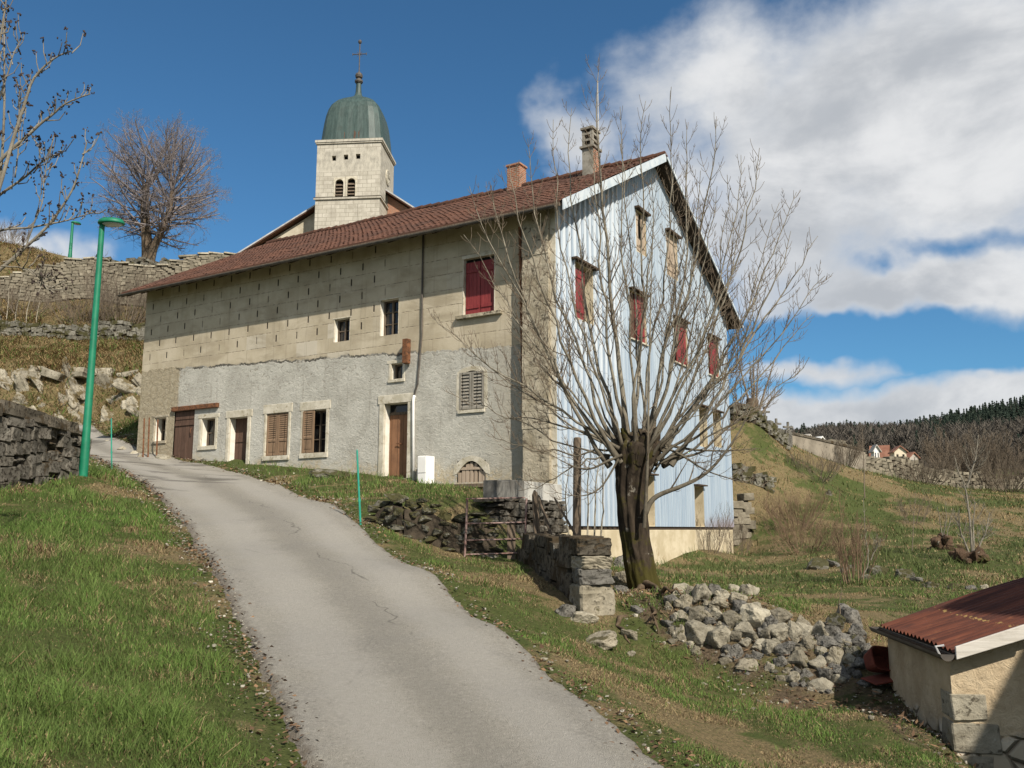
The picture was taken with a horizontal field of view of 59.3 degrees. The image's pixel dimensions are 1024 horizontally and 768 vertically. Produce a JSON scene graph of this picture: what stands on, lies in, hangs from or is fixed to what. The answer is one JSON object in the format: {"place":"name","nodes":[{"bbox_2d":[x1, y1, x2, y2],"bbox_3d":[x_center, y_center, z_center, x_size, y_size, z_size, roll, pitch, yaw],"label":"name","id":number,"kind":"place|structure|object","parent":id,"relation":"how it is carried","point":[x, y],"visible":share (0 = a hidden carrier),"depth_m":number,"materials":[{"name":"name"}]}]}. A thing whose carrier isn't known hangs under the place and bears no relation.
{"place":"outdoors","nodes":[
{"label":"outdoors","id":0,"kind":"place"},
{"bbox_2d":[79,425,663,767],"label":"road","id":1,"kind":"structure","parent":0,"point":[391,662],"depth_m":9.01,"materials":[{"name":"asphalt"}]},
{"bbox_2d":[0,242,1023,767],"bbox_3d":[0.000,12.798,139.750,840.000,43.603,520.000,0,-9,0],"label":"ground","id":2,"kind":"structure","parent":0,"point":[720,736],"depth_m":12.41,"materials":[{"name":"plant"}]},
{"bbox_2d":[0,213,32,244],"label":"shrub","id":3,"kind":"object","parent":2,"relation":"on","point":[12,235],"visible":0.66,"depth_m":63.01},
{"bbox_2d":[0,273,59,315],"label":"shrub","id":4,"kind":"object","parent":2,"relation":"on","point":[24,302],"visible":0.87,"depth_m":52.13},
{"bbox_2d":[0,399,91,488],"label":"stone wall","id":5,"kind":"structure","parent":2,"relation":"on","point":[38,447],"depth_m":19.81,"materials":[{"name":"stone"}]},
{"bbox_2d":[0,0,109,297],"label":"budding tree","id":6,"kind":"object","parent":2,"relation":"on","point":[8,153],"visible":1,"depth_m":11.26,"materials":[{"name":"brown plant"}]},
{"bbox_2d":[0,357,141,424],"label":"rock outcrop","id":7,"kind":"object","parent":2,"relation":"on","point":[122,384],"visible":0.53,"depth_m":41.84,"materials":[{"name":"stone"}]},
{"bbox_2d":[0,315,144,341],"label":"dry stone wall","id":8,"kind":"structure","parent":2,"relation":"on","point":[118,328],"depth_m":49.40,"materials":[{"name":"stone"}]},
{"bbox_2d":[0,239,145,434],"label":"hillside grass","id":9,"kind":"structure","parent":2,"relation":"on","point":[45,352],"depth_m":45.66,"materials":[{"name":"plant"}]},
{"bbox_2d":[37,286,122,325],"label":"shrub","id":10,"kind":"object","parent":2,"relation":"on","point":[74,310],"visible":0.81,"depth_m":50.76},
{"bbox_2d":[79,217,124,476],"bbox_3d":[-10.215,-0.943,22.439,0.674,6.639,0.480,0,-9,0],"label":"street lamp","id":11,"kind":"object","parent":2,"relation":"on","point":[103,222],"visible":0.95,"depth_m":22.36,"materials":[{"name":"metal"}]},
{"bbox_2d":[0,251,237,306],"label":"retaining wall","id":12,"kind":"structure","parent":2,"relation":"on","point":[187,262],"depth_m":55.33,"materials":[{"name":"stone"}]},
{"bbox_2d":[71,247,170,323],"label":"shrub","id":13,"kind":"object","parent":2,"relation":"on","point":[119,300],"visible":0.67,"depth_m":51.71,"materials":[{"name":"plant"}]},
{"bbox_2d":[95,254,170,266],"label":"stone wall","id":14,"kind":"structure","parent":2,"relation":"on","point":[140,260],"depth_m":58.74,"materials":[{"name":"stone"}]},
{"bbox_2d":[70,108,232,261],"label":"lime tree","id":15,"kind":"object","parent":2,"relation":"on","point":[146,232],"visible":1,"depth_m":60.61,"materials":[{"name":"brown plant"}]},
{"bbox_2d":[238,40,413,252],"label":"church","id":16,"kind":"structure","parent":2,"relation":"on","point":[356,163],"depth_m":76.44,"materials":[{"name":"stone"}]},
{"bbox_2d":[309,468,355,477],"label":"stone slab","id":17,"kind":"structure","parent":2,"relation":"on","point":[317,473],"depth_m":26.79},
{"bbox_2d":[417,456,434,483],"bbox_3d":[-2.473,2.678,25.815,0.315,1.211,0.415,-5,-11,31],"label":"meter cabinet","id":18,"kind":"object","parent":2,"relation":"on","point":[426,467],"visible":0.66,"depth_m":25.70,"materials":[{"name":"white plastic"}]},
{"bbox_2d":[117,90,741,564],"bbox_3d":[-2.828,-1.491,35.563,19.444,18.202,16.455,-5,-11,31],"label":"farmhouse","id":19,"kind":"object","parent":2,"relation":"on","point":[331,348],"visible":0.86,"depth_m":28.57,"materials":[{"name":"beige"}]},
{"bbox_2d":[151,414,174,443],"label":"window","id":20,"kind":"structure","parent":19,"relation":"in","point":[162,425],"depth_m":32.72,"materials":[{"name":"stone"}]},
{"bbox_2d":[171,403,218,459],"bbox_3d":[-11.120,1.825,31.491,2.380,2.182,0.190,-5,-11,31],"label":"barn door","id":21,"kind":"structure","parent":19,"relation":"in","point":[184,424],"depth_m":31.79,"materials":[{"name":"brown wood"}]},
{"bbox_2d":[197,413,219,450],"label":"window","id":22,"kind":"structure","parent":19,"relation":"in","point":[208,423],"depth_m":31.37,"materials":[{"name":"stone"}]},
{"bbox_2d":[225,409,252,463],"bbox_3d":[-9.160,1.947,30.451,1.276,2.100,0.349,-5,-11,31],"label":"door","id":23,"kind":"structure","parent":19,"relation":"in","point":[238,425],"depth_m":30.59,"materials":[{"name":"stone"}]},
{"bbox_2d":[262,403,292,460],"bbox_3d":[-7.658,1.581,29.490,1.319,1.855,0.210,-5,-11,31],"label":"window","id":24,"kind":"structure","parent":19,"relation":"in","point":[277,417],"depth_m":29.46,"materials":[{"name":"brown"}]},
{"bbox_2d":[299,400,330,458],"bbox_3d":[-6.202,1.465,28.724,1.317,1.816,0.372,-5,-11,31],"label":"window","id":25,"kind":"structure","parent":19,"relation":"in","point":[314,431],"depth_m":28.76,"materials":[{"name":"stone"}]},
{"bbox_2d":[333,316,351,341],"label":"window","id":26,"kind":"structure","parent":19,"relation":"in","point":[341,325],"depth_m":28.80,"materials":[{"name":"stone"}]},
{"bbox_2d":[379,296,400,335],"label":"window","id":27,"kind":"structure","parent":19,"relation":"in","point":[389,307],"depth_m":27.86,"materials":[{"name":"white wood"}]},
{"bbox_2d":[387,360,404,382],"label":"window","id":28,"kind":"structure","parent":19,"relation":"in","point":[396,370],"depth_m":27.33,"materials":[{"name":"stone"}]},
{"bbox_2d":[378,393,413,477],"bbox_3d":[-3.402,1.638,26.977,1.386,2.637,0.334,-5,-11,31],"label":"door","id":29,"kind":"structure","parent":19,"relation":"in","point":[395,411],"depth_m":27.09,"materials":[{"name":"brown wood"}]},
{"bbox_2d":[456,366,486,413],"bbox_3d":[-1.124,0.152,25.725,1.052,1.360,0.185,-5,-11,31],"label":"window","id":30,"kind":"structure","parent":19,"relation":"in","point":[470,379],"depth_m":25.69,"materials":[{"name":"beige"}]},
{"bbox_2d":[455,250,501,319],"bbox_3d":[-0.916,-2.857,26.078,1.557,1.910,0.320,-5,-11,31],"label":"window","id":31,"kind":"structure","parent":19,"relation":"in","point":[478,295],"depth_m":26.16,"materials":[{"name":"red"}]},
{"bbox_2d":[571,256,598,323],"bbox_3d":[1.917,-2.632,26.140,0.721,1.750,1.493,-5,-11,31],"label":"window","id":32,"kind":"structure","parent":19,"relation":"in","point":[576,258],"depth_m":26.25,"materials":[{"name":"red"}]},
{"bbox_2d":[628,286,648,346],"bbox_3d":[3.945,-2.164,29.508,0.720,1.704,1.465,-5,-11,31],"label":"window","id":33,"kind":"structure","parent":19,"relation":"in","point":[644,341],"depth_m":29.44,"materials":[{"name":"red"}]},
{"bbox_2d":[634,205,650,256],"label":"window","id":34,"kind":"structure","parent":19,"relation":"in","point":[638,230],"depth_m":30.39,"materials":[{"name":"beige"}]},
{"bbox_2d":[648,473,658,526],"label":"window","id":35,"kind":"structure","parent":19,"relation":"in","point":[651,516],"depth_m":29.31,"materials":[{"name":"beige"}]},
{"bbox_2d":[665,227,681,280],"bbox_3d":[5.634,-4.637,32.753,0.720,1.702,1.285,-5,-11,31],"label":"window","id":36,"kind":"structure","parent":19,"relation":"in","point":[670,250],"depth_m":32.70,"materials":[{"name":"beige"}]},
{"bbox_2d":[673,315,690,368],"bbox_3d":[5.957,-1.492,32.772,0.720,1.699,1.498,-5,-11,31],"label":"window","id":37,"kind":"structure","parent":19,"relation":"in","point":[684,343],"depth_m":32.94,"materials":[{"name":"red"}]},
{"bbox_2d":[694,484,707,526],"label":"window","id":38,"kind":"structure","parent":19,"relation":"in","point":[698,490],"depth_m":33.41,"materials":[{"name":"beige"}]},
{"bbox_2d":[699,404,707,446],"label":"window","id":39,"kind":"structure","parent":19,"relation":"in","point":[704,410],"depth_m":34.43,"materials":[{"name":"beige"}]},
{"bbox_2d":[707,333,721,377],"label":"window","id":40,"kind":"structure","parent":19,"relation":"in","point":[710,369],"depth_m":35.94,"materials":[{"name":"red"}]},
{"bbox_2d":[366,493,503,557],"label":"dry stone wall","id":41,"kind":"structure","parent":2,"relation":"on","point":[425,524],"depth_m":17.59,"materials":[{"name":"stone"}]},
{"bbox_2d":[464,497,527,558],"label":"iron gate","id":42,"kind":"structure","parent":2,"relation":"on","point":[511,552],"depth_m":17.59,"materials":[{"name":"brown metal"}]},
{"bbox_2d":[0,482,995,767],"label":"dry stalks","id":43,"kind":"object","parent":2,"relation":"on","point":[268,660],"visible":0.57,"depth_m":9.45,"materials":[{"name":"beige plant"}]},
{"bbox_2d":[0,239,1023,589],"bbox_3d":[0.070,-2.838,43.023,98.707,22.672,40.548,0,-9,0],"label":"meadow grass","id":44,"kind":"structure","parent":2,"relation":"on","point":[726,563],"depth_m":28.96,"materials":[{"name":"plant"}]},
{"bbox_2d":[473,480,568,535],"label":"retaining wall","id":45,"kind":"structure","parent":2,"relation":"on","point":[502,510],"depth_m":20.08,"materials":[{"name":"stone"}]},
{"bbox_2d":[89,416,966,767],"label":"gravel","id":46,"kind":"structure","parent":2,"relation":"on","point":[465,606],"depth_m":11.02,"materials":[{"name":"gravel"}]},
{"bbox_2d":[90,420,975,767],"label":"dead leaves","id":47,"kind":"object","parent":2,"relation":"on","point":[196,552],"visible":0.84,"depth_m":10.24,"materials":[{"name":"brown plant"}]},
{"bbox_2d":[532,490,539,532],"bbox_3d":[0.477,2.789,17.424,0.140,1.473,0.040,5,-16,-31],"label":"wooden plank","id":48,"kind":"object","parent":2,"relation":"on","point":[536,523],"visible":0.59,"depth_m":17.47,"materials":[{"name":"brown wood"}]},
{"bbox_2d":[555,604,575,616],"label":"boulder","id":49,"kind":"object","parent":2,"relation":"on","point":[565,610],"visible":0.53,"depth_m":12.77,"materials":[{"name":"grey stone"}]},
{"bbox_2d":[516,533,615,615],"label":"stone wall","id":50,"kind":"structure","parent":2,"relation":"on","point":[576,570],"depth_m":13.26,"materials":[{"name":"stone"}]},
{"bbox_2d":[573,437,580,534],"bbox_3d":[1.261,2.355,17.448,0.178,2.652,0.178,1,-9,0],"label":"wooden pole","id":51,"kind":"object","parent":2,"relation":"on","point":[577,506],"visible":0.69,"depth_m":17.43,"materials":[{"name":"brown wood"}]},
{"bbox_2d":[555,431,606,535],"bbox_3d":[1.453,1.984,18.878,1.138,2.555,0.424,0,-9,0],"label":"sapling","id":52,"kind":"object","parent":2,"relation":"on","point":[587,485],"visible":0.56,"depth_m":18.83,"materials":[{"name":"brown plant"}]},
{"bbox_2d":[570,611,598,623],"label":"boulder","id":53,"kind":"object","parent":2,"relation":"on","point":[583,616],"visible":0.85,"depth_m":12.60,"materials":[{"name":"stone"}]},
{"bbox_2d":[586,630,617,649],"bbox_3d":[1.171,3.416,11.954,0.590,0.280,0.540,-16,-18,42],"label":"boulder","id":54,"kind":"object","parent":2,"relation":"on","point":[606,640],"visible":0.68,"depth_m":11.75,"materials":[{"name":"stone"}]},
{"bbox_2d":[428,53,832,643],"bbox_3d":[2.018,-1.277,15.219,7.139,10.447,4.344,0,-9,0],"label":"pollard ash","id":55,"kind":"object","parent":2,"relation":"on","point":[636,454],"visible":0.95,"depth_m":15.43,"materials":[{"name":"brown plant"}]},
{"bbox_2d":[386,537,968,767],"bbox_3d":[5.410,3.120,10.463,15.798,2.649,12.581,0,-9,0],"label":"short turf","id":56,"kind":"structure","parent":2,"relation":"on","point":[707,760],"depth_m":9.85,"materials":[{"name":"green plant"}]},
{"bbox_2d":[673,594,693,609],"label":"boulder","id":57,"kind":"object","parent":2,"relation":"on","point":[684,600],"visible":0.58,"depth_m":12.90,"materials":[{"name":"stone"}]},
{"bbox_2d":[688,605,707,621],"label":"boulder","id":58,"kind":"object","parent":2,"relation":"on","point":[697,613],"visible":0.63,"depth_m":12.57,"materials":[{"name":"stone"}]},
{"bbox_2d":[685,619,712,646],"bbox_3d":[2.536,3.457,12.354,0.454,0.411,0.312,-4,-2,40],"label":"boulder","id":59,"kind":"object","parent":2,"relation":"on","point":[696,631],"visible":0.66,"depth_m":12.23,"materials":[{"name":"stone"}]},
{"bbox_2d":[692,583,711,603],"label":"boulder","id":60,"kind":"object","parent":2,"relation":"on","point":[700,592],"visible":0.84,"depth_m":12.91,"materials":[{"name":"stone"}]},
{"bbox_2d":[707,625,730,648],"bbox_3d":[2.823,3.454,12.238,0.381,0.363,0.399,-17,1,-15],"label":"boulder","id":61,"kind":"object","parent":2,"relation":"on","point":[719,637],"visible":0.62,"depth_m":12.07,"materials":[{"name":"stone"}]},
{"bbox_2d":[695,500,744,554],"bbox_3d":[7.447,5.239,33.017,2.150,1.995,2.303,3,-10,-17],"label":"shrub","id":62,"kind":"object","parent":2,"relation":"on","point":[719,529],"visible":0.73,"depth_m":32.79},
{"bbox_2d":[721,610,741,629],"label":"boulder","id":63,"kind":"object","parent":2,"relation":"on","point":[730,618],"visible":0.81,"depth_m":12.33,"materials":[{"name":"stone"}]},
{"bbox_2d":[724,643,742,659],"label":"boulder","id":64,"kind":"object","parent":2,"relation":"on","point":[735,650],"visible":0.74,"depth_m":11.85,"materials":[{"name":"grey stone"}]},
{"bbox_2d":[726,520,755,554],"bbox_3d":[8.780,6.097,35.663,1.766,1.700,1.570,-3,-10,17],"label":"shrub","id":65,"kind":"object","parent":2,"relation":"on","point":[744,541],"visible":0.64,"depth_m":35.33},
{"bbox_2d":[731,493,755,545],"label":"stone buttress","id":66,"kind":"structure","parent":2,"relation":"on","point":[743,507],"depth_m":37.43,"materials":[{"name":"stone"}]},
{"bbox_2d":[734,621,755,636],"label":"boulder","id":67,"kind":"object","parent":2,"relation":"on","point":[744,628],"visible":0.74,"depth_m":12.14,"materials":[{"name":"stone"}]},
{"bbox_2d":[735,658,758,671],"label":"boulder","id":68,"kind":"object","parent":2,"relation":"on","point":[747,664],"visible":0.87,"depth_m":11.54,"materials":[{"name":"stone"}]},
{"bbox_2d":[739,584,759,595],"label":"boulder","id":69,"kind":"object","parent":2,"relation":"on","point":[749,589],"visible":0.48,"depth_m":18.08,"materials":[{"name":"stone"}]},
{"bbox_2d":[732,463,776,493],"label":"dry stone wall","id":70,"kind":"structure","parent":2,"relation":"on","point":[748,474],"depth_m":41.49,"materials":[{"name":"stone"}]},
{"bbox_2d":[740,603,770,627],"bbox_3d":[3.382,3.219,12.390,0.436,0.409,0.412,14,-23,-39],"label":"boulder","id":71,"kind":"object","parent":2,"relation":"on","point":[754,615],"visible":0.73,"depth_m":12.26,"materials":[{"name":"stone"}]},
{"bbox_2d":[729,356,783,412],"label":"pollard tree","id":72,"kind":"object","parent":2,"relation":"on","point":[748,399],"visible":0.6,"depth_m":49.02,"materials":[{"name":"brown plant"}]},
{"bbox_2d":[730,404,790,449],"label":"dry stone wall","id":73,"kind":"structure","parent":2,"relation":"on","point":[769,427],"depth_m":47.54,"materials":[{"name":"stone"}]},
{"bbox_2d":[761,639,776,655],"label":"boulder","id":74,"kind":"object","parent":2,"relation":"on","point":[768,645],"visible":0.84,"depth_m":11.74,"materials":[{"name":"stone"}]},
{"bbox_2d":[764,622,788,640],"bbox_3d":[3.561,3.337,12.051,0.354,0.267,0.307,-1,-4,-19],"label":"boulder","id":75,"kind":"object","parent":2,"relation":"on","point":[778,631],"visible":0.66,"depth_m":11.95,"materials":[{"name":"stone"}]},
{"bbox_2d":[770,607,792,622],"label":"boulder","id":76,"kind":"object","parent":2,"relation":"on","point":[780,614],"visible":0.54,"depth_m":12.23,"materials":[{"name":"stone"}]},
{"bbox_2d":[772,642,792,656],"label":"boulder","id":77,"kind":"object","parent":2,"relation":"on","point":[784,649],"visible":0.63,"depth_m":11.64,"materials":[{"name":"grey stone"}]},
{"bbox_2d":[786,620,801,639],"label":"boulder","id":78,"kind":"object","parent":2,"relation":"on","point":[794,630],"visible":0.66,"depth_m":11.92,"materials":[{"name":"stone"}]},
{"bbox_2d":[787,649,809,667],"bbox_3d":[3.666,3.540,11.463,0.249,0.291,0.303,-6,0,-26],"label":"boulder","id":79,"kind":"object","parent":2,"relation":"on","point":[800,657],"visible":0.81,"depth_m":11.43,"materials":[{"name":"stone"}]},
{"bbox_2d":[758,481,841,529],"bbox_3d":[12.028,5.014,37.656,3.397,2.186,2.930,0,-9,0],"label":"shrub","id":80,"kind":"object","parent":2,"relation":"on","point":[812,510],"visible":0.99,"depth_m":37.36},
{"bbox_2d":[762,504,846,554],"bbox_3d":[10.688,5.287,33.154,2.872,1.953,2.847,9,-13,-43],"label":"shrub","id":81,"kind":"object","parent":2,"relation":"on","point":[820,539],"visible":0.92,"depth_m":32.74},
{"bbox_2d":[800,635,816,649],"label":"boulder","id":82,"kind":"object","parent":2,"relation":"on","point":[808,642],"visible":0.77,"depth_m":11.66,"materials":[{"name":"stone"}]},
{"bbox_2d":[786,443,847,481],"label":"shrub","id":83,"kind":"object","parent":2,"relation":"on","point":[828,467],"visible":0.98,"depth_m":44.43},
{"bbox_2d":[806,557,828,569],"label":"boulder","id":84,"kind":"object","parent":2,"relation":"on","point":[818,563],"visible":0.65,"depth_m":27.31,"materials":[{"name":"stone"}]},
{"bbox_2d":[808,655,826,668],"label":"boulder","id":85,"kind":"object","parent":2,"relation":"on","point":[818,661],"visible":0.84,"depth_m":11.30,"materials":[{"name":"stone"}]},
{"bbox_2d":[807,677,833,693],"bbox_3d":[3.766,3.698,10.946,0.356,0.185,0.340,-6,19,34],"label":"boulder","id":86,"kind":"object","parent":2,"relation":"on","point":[823,683],"visible":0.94,"depth_m":10.93,"materials":[{"name":"stone"}]},
{"bbox_2d":[812,620,828,635],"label":"boulder","id":87,"kind":"object","parent":2,"relation":"on","point":[818,626],"visible":0.71,"depth_m":11.85,"materials":[{"name":"stone"}]},
{"bbox_2d":[792,432,865,469],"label":"boundary wall","id":88,"kind":"structure","parent":2,"relation":"on","point":[815,445],"depth_m":54.07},
{"bbox_2d":[821,635,840,648],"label":"boulder","id":89,"kind":"object","parent":2,"relation":"on","point":[827,642],"visible":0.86,"depth_m":11.58,"materials":[{"name":"grey stone"}]},
{"bbox_2d":[825,646,844,665],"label":"boulder","id":90,"kind":"object","parent":2,"relation":"on","point":[835,654],"visible":0.62,"depth_m":11.30,"materials":[{"name":"stone"}]},
{"bbox_2d":[824,613,845,630],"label":"boulder","id":91,"kind":"object","parent":2,"relation":"on","point":[837,619],"visible":0.75,"depth_m":12.08,"materials":[{"name":"stone"}]},
{"bbox_2d":[836,603,862,627],"bbox_3d":[5.010,3.541,13.435,0.454,0.486,0.446,10,12,20],"label":"boulder","id":92,"kind":"object","parent":2,"relation":"on","point":[850,615],"visible":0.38,"depth_m":13.28,"materials":[{"name":"grey stone"}]},
{"bbox_2d":[835,432,865,466],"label":"shrub","id":93,"kind":"object","parent":2,"relation":"on","point":[859,443],"visible":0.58,"depth_m":54.34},
{"bbox_2d":[848,623,866,639],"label":"boulder","id":94,"kind":"object","parent":2,"relation":"on","point":[857,629],"visible":0.81,"depth_m":11.81,"materials":[{"name":"grey stone"}]},
{"bbox_2d":[828,489,887,583],"bbox_3d":[8.625,3.846,22.849,1.317,2.526,1.468,0,-9,0],"label":"shrub","id":95,"kind":"object","parent":2,"relation":"on","point":[839,551],"visible":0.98,"depth_m":22.68,"materials":[{"name":"plant"}]},
{"bbox_2d":[861,498,883,576],"bbox_3d":[9.105,4.011,22.976,0.884,2.196,0.431,0,-9,0],"label":"sapling","id":96,"kind":"object","parent":2,"relation":"on","point":[876,547],"visible":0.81,"depth_m":22.92,"materials":[{"name":"brown plant"}]},
{"bbox_2d":[861,645,892,684],"bbox_3d":[4.460,3.371,10.850,0.498,0.427,0.368,3,-10,-17],"label":"chair","id":97,"kind":"object","parent":2,"relation":"on","point":[876,658],"visible":0.73,"depth_m":10.87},
{"bbox_2d":[895,490,932,524],"bbox_3d":[17.586,5.365,39.496,1.638,1.704,1.511,-3,-10,20],"label":"shrub","id":98,"kind":"object","parent":2,"relation":"on","point":[906,509],"visible":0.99,"depth_m":39.47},
{"bbox_2d":[829,439,1023,488],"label":"dry stone wall","id":99,"kind":"structure","parent":2,"relation":"on","point":[887,464],"depth_m":58.62,"materials":[{"name":"stone"}]},
{"bbox_2d":[890,451,963,484],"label":"shrub","id":100,"kind":"object","parent":2,"relation":"on","point":[926,470],"visible":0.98,"depth_m":56.81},
{"bbox_2d":[869,577,1023,767],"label":"shed","id":101,"kind":"structure","parent":2,"relation":"on","point":[956,666],"depth_m":8.80,"materials":[{"name":"stone"}]},
{"bbox_2d":[928,503,964,549],"bbox_3d":[14.892,5.011,31.112,1.138,1.911,0.892,0,-9,0],"label":"tree stump","id":102,"kind":"object","parent":2,"relation":"on","point":[942,540],"visible":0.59,"depth_m":30.86,"materials":[{"name":"wood"}]},
{"bbox_2d":[917,421,1009,483],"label":"shrub","id":103,"kind":"object","parent":2,"relation":"on","point":[933,455],"visible":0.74,"depth_m":60.71,"materials":[{"name":"plant"}]},
{"bbox_2d":[948,430,997,563],"bbox_3d":[13.928,3.457,27.327,1.506,4.173,0.913,0,-9,0],"label":"sapling","id":104,"kind":"object","parent":2,"relation":"on","point":[978,554],"visible":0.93,"depth_m":27.14,"materials":[{"name":"brown plant"}]},
{"bbox_2d":[930,424,1023,478],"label":"shrub","id":105,"kind":"object","parent":2,"relation":"on","point":[1006,454],"visible":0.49,"depth_m":61.38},
{"bbox_2d":[960,451,1023,492],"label":"shrub","id":106,"kind":"object","parent":2,"relation":"on","point":[1003,480],"visible":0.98,"depth_m":58.47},
{"bbox_2d":[0,0,1023,428],"label":"sky","id":107,"kind":"structure","parent":0,"point":[897,126],"materials":[{"name":"blue"}]},
{"bbox_2d":[919,446,1020,468],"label":"hills","id":108,"kind":"structure","parent":0,"point":[925,462],"depth_m":345.02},
{"bbox_2d":[784,400,1023,464],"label":"bare forest","id":109,"kind":"object","parent":108,"relation":"on","point":[903,435],"visible":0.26,"depth_m":380.09,"materials":[{"name":"plant"}]},
{"bbox_2d":[790,395,1023,457],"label":"conifer forest","id":110,"kind":"object","parent":108,"relation":"on","point":[992,410],"visible":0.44,"depth_m":507.96,"materials":[{"name":"plant"}]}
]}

